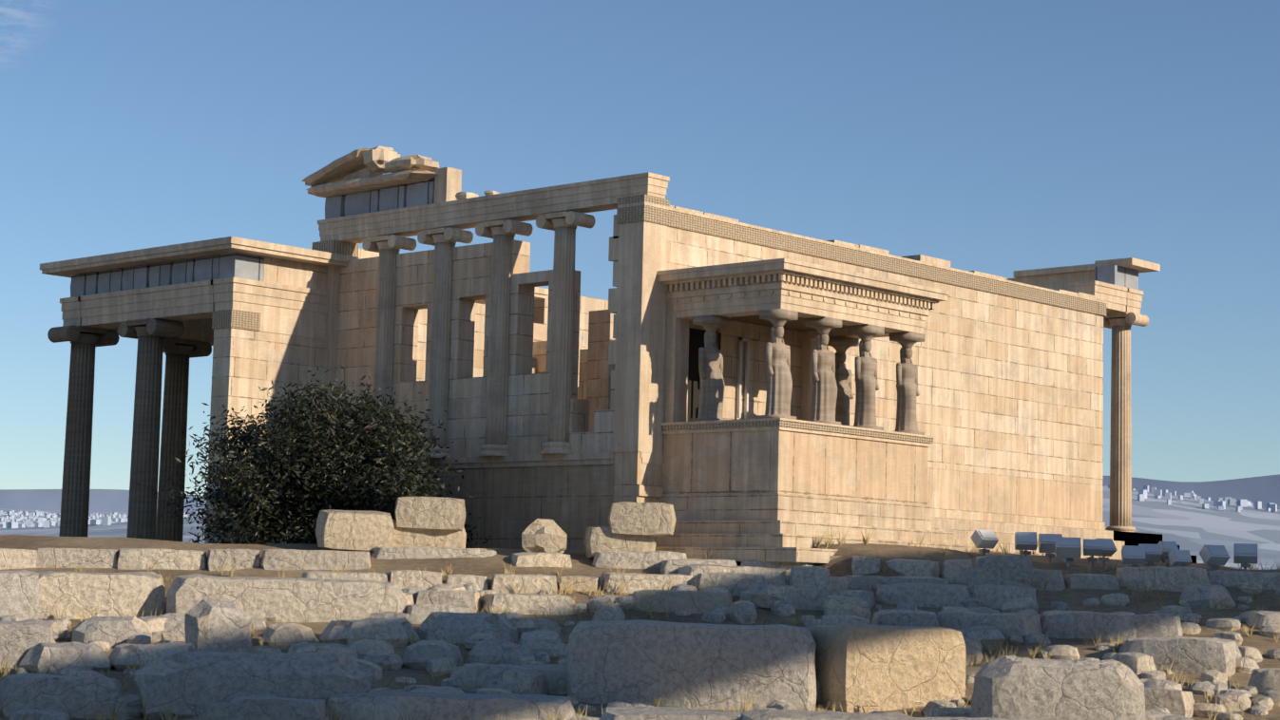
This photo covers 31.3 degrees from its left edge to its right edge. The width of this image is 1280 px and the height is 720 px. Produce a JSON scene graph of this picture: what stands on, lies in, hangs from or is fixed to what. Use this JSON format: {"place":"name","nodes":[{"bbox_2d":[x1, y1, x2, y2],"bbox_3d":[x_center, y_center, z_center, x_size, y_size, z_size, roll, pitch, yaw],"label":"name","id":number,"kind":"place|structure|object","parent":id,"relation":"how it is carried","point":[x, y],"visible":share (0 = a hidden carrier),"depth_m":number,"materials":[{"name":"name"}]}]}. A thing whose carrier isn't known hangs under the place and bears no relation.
{"place":"outdoors","nodes":[
{"label":"outdoors","id":0,"kind":"place"},
{"bbox_2d":[70,181,1138,297],"bbox_3d":[-0.314,-2.233,64.994,18.190,2.571,25.042,-4,-8,42],"label":"frieze","id":1,"kind":"object","parent":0,"point":[239,265],"visible":0.44,"depth_m":58.82,"materials":[{"name":"grey stone"}]},
{"bbox_2d":[0,486,1279,719],"bbox_3d":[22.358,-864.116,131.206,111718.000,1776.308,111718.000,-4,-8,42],"label":"terrain","id":2,"kind":"structure","parent":0,"point":[1194,526],"depth_m":48.13,"materials":[{"name":"grey stone"}]},
{"bbox_2d":[136,365,490,548],"bbox_3d":[-7.041,3.233,52.507,7.836,6.154,8.553,-4,-8,42],"label":"olive","id":3,"kind":"object","parent":2,"relation":"on","point":[311,497],"depth_m":51.46,"materials":[{"name":"green plant"}]},
{"bbox_2d":[414,452,614,553],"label":"wall","id":4,"kind":"structure","parent":2,"relation":"on","point":[507,506],"depth_m":53.67,"materials":[{"name":"stone"}]},
{"bbox_2d":[0,554,1279,719],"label":"boulders","id":5,"kind":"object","parent":2,"relation":"on","point":[210,669],"depth_m":36.31,"materials":[{"name":"stone"}]},
{"bbox_2d":[0,546,1279,719],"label":"stone blocks","id":6,"kind":"object","parent":2,"relation":"on","point":[315,596],"visible":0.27,"depth_m":44.35,"materials":[{"name":"grey stone"}]},
{"bbox_2d":[0,524,1279,719],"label":"dry grass tufts","id":7,"kind":"object","parent":2,"relation":"on","point":[580,616],"visible":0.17,"depth_m":42.98,"materials":[{"name":"beige plant"}]},
{"bbox_2d":[0,483,1279,528],"bbox_3d":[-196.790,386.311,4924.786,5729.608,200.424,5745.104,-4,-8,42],"label":"distant city buildings","id":8,"kind":"structure","parent":2,"relation":"on","point":[47,520],"depth_m":1578.06,"materials":[{"name":"white"}]},
{"bbox_2d":[315,496,965,712],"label":"stone blocks","id":9,"kind":"object","parent":2,"relation":"on","point":[889,668],"visible":0.73,"depth_m":44.91,"materials":[{"name":"beige stone"}]},
{"bbox_2d":[204,226,1103,544],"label":"erechtheion walls","id":10,"kind":"structure","parent":2,"relation":"on","point":[1008,386],"depth_m":58.38,"materials":[{"name":"beige stone"}]},
{"bbox_2d":[47,318,211,358],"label":"column capitals","id":11,"kind":"object","parent":10,"relation":"on","point":[135,329],"visible":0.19,"depth_m":61.24,"materials":[{"name":"stone"}]},
{"bbox_2d":[58,336,189,541],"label":"columns","id":12,"kind":"structure","parent":11,"relation":"attached to","point":[143,519],"depth_m":61.11,"materials":[{"name":"stone"}]},
{"bbox_2d":[39,236,548,345],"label":"porch entablature","id":13,"kind":"structure","parent":10,"relation":"on","point":[192,307],"depth_m":58.50,"materials":[{"name":"stone"}]},
{"bbox_2d":[301,145,499,199],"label":"broken pediment","id":14,"kind":"structure","parent":10,"relation":"on","point":[360,170],"depth_m":58.18,"materials":[{"name":"stone"}]},
{"bbox_2d":[84,265,721,421],"bbox_3d":[-6.594,-1.359,57.527,18.731,6.200,3.118,-1,-6,22],"label":"porch door","id":15,"kind":"structure","parent":10,"relation":"attached to","point":[696,339],"depth_m":52.73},
{"bbox_2d":[362,210,595,458],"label":"column capitals","id":16,"kind":"object","parent":10,"relation":"on","point":[551,221],"visible":0.73,"depth_m":54.90,"materials":[{"name":"stone"}]},
{"bbox_2d":[372,226,575,447],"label":"columns","id":17,"kind":"structure","parent":16,"relation":"attached to","point":[561,372],"depth_m":54.73,"materials":[{"name":"stone"}]},
{"bbox_2d":[211,194,1106,443],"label":"erechtheion carved bands","id":18,"kind":"object","parent":10,"relation":"attached to","point":[237,319],"visible":0.69,"depth_m":56.68,"materials":[{"name":"beige stone"}]},
{"bbox_2d":[258,167,1160,469],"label":"erechtheion trim","id":19,"kind":"structure","parent":10,"relation":"attached to","point":[637,296],"depth_m":53.67,"materials":[{"name":"beige stone"}]},
{"bbox_2d":[657,257,949,446],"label":"caryatid porch trim","id":20,"kind":"structure","parent":10,"relation":"on","point":[805,290],"depth_m":51.60,"materials":[{"name":"beige stone"}]},
{"bbox_2d":[729,314,847,331],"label":"porch ceiling and floor","id":21,"kind":"structure","parent":20,"relation":"on","point":[798,325],"depth_m":54.11,"materials":[{"name":"brown stone"}]},
{"bbox_2d":[715,328,718,349],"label":"porch support poles","id":22,"kind":"object","parent":21,"relation":"on","point":[716,333],"depth_m":52.05,"materials":[{"name":"silver metal"}]},
{"bbox_2d":[736,337,749,419],"bbox_3d":[2.439,0.431,53.924,0.070,1.900,0.340,-4,-8,42],"label":"porch frame","id":23,"kind":"object","parent":21,"relation":"on","point":[739,380],"visible":1,"depth_m":53.90,"materials":[{"name":"white"}]},
{"bbox_2d":[689,308,924,435],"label":"caryatids","id":24,"kind":"object","parent":20,"relation":"on","point":[832,395],"visible":1,"depth_m":51.40,"materials":[{"name":"beige stone"}]},
{"bbox_2d":[1103,312,1148,532],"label":"column caps","id":25,"kind":"object","parent":10,"relation":"on","point":[1110,320],"visible":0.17,"depth_m":67.59,"materials":[{"name":"stone"}]},
{"bbox_2d":[1109,325,1131,526],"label":"column shafts","id":26,"kind":"object","parent":25,"relation":"attached to","point":[1120,481],"visible":0.04,"depth_m":67.45,"materials":[{"name":"stone"}]},
{"bbox_2d":[654,493,1196,563],"bbox_3d":[1.300,6.268,62.900,24.000,3.980,27.250,-4,-8,42],"label":"stepped base","id":27,"kind":"object","parent":2,"relation":"on","point":[781,527],"visible":0.48,"depth_m":50.42,"materials":[{"name":"beige stone"}]},
{"bbox_2d":[661,429,927,505],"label":"porch parapet","id":28,"kind":"structure","parent":27,"relation":"on","point":[776,461],"depth_m":50.91,"materials":[{"name":"beige stone"}]},
{"bbox_2d":[612,451,1104,530],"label":"erechtheion orthostates","id":29,"kind":"object","parent":27,"relation":"on","point":[964,495],"visible":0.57,"depth_m":61.55,"materials":[{"name":"beige stone"}]},
{"bbox_2d":[978,548,1250,572],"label":"floodlight stands","id":30,"kind":"object","parent":2,"relation":"on","point":[1025,553],"visible":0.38,"depth_m":49.98,"materials":[{"name":"silver metal"}]},
{"bbox_2d":[970,529,1257,566],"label":"floodlights","id":31,"kind":"object","parent":30,"relation":"on","point":[1059,545],"visible":1,"depth_m":49.75,"materials":[{"name":"white metal"}]},
{"bbox_2d":[0,474,1279,514],"bbox_3d":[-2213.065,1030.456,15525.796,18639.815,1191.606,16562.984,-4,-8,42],"label":"mountains","id":32,"kind":"structure","parent":0,"point":[1265,490],"depth_m":15684.74,"materials":[{"name":"blue"}]},
{"bbox_2d":[0,0,1279,496],"label":"sky","id":33,"kind":"structure","parent":0,"point":[1000,138],"materials":[{"name":"blue"}]}
]}

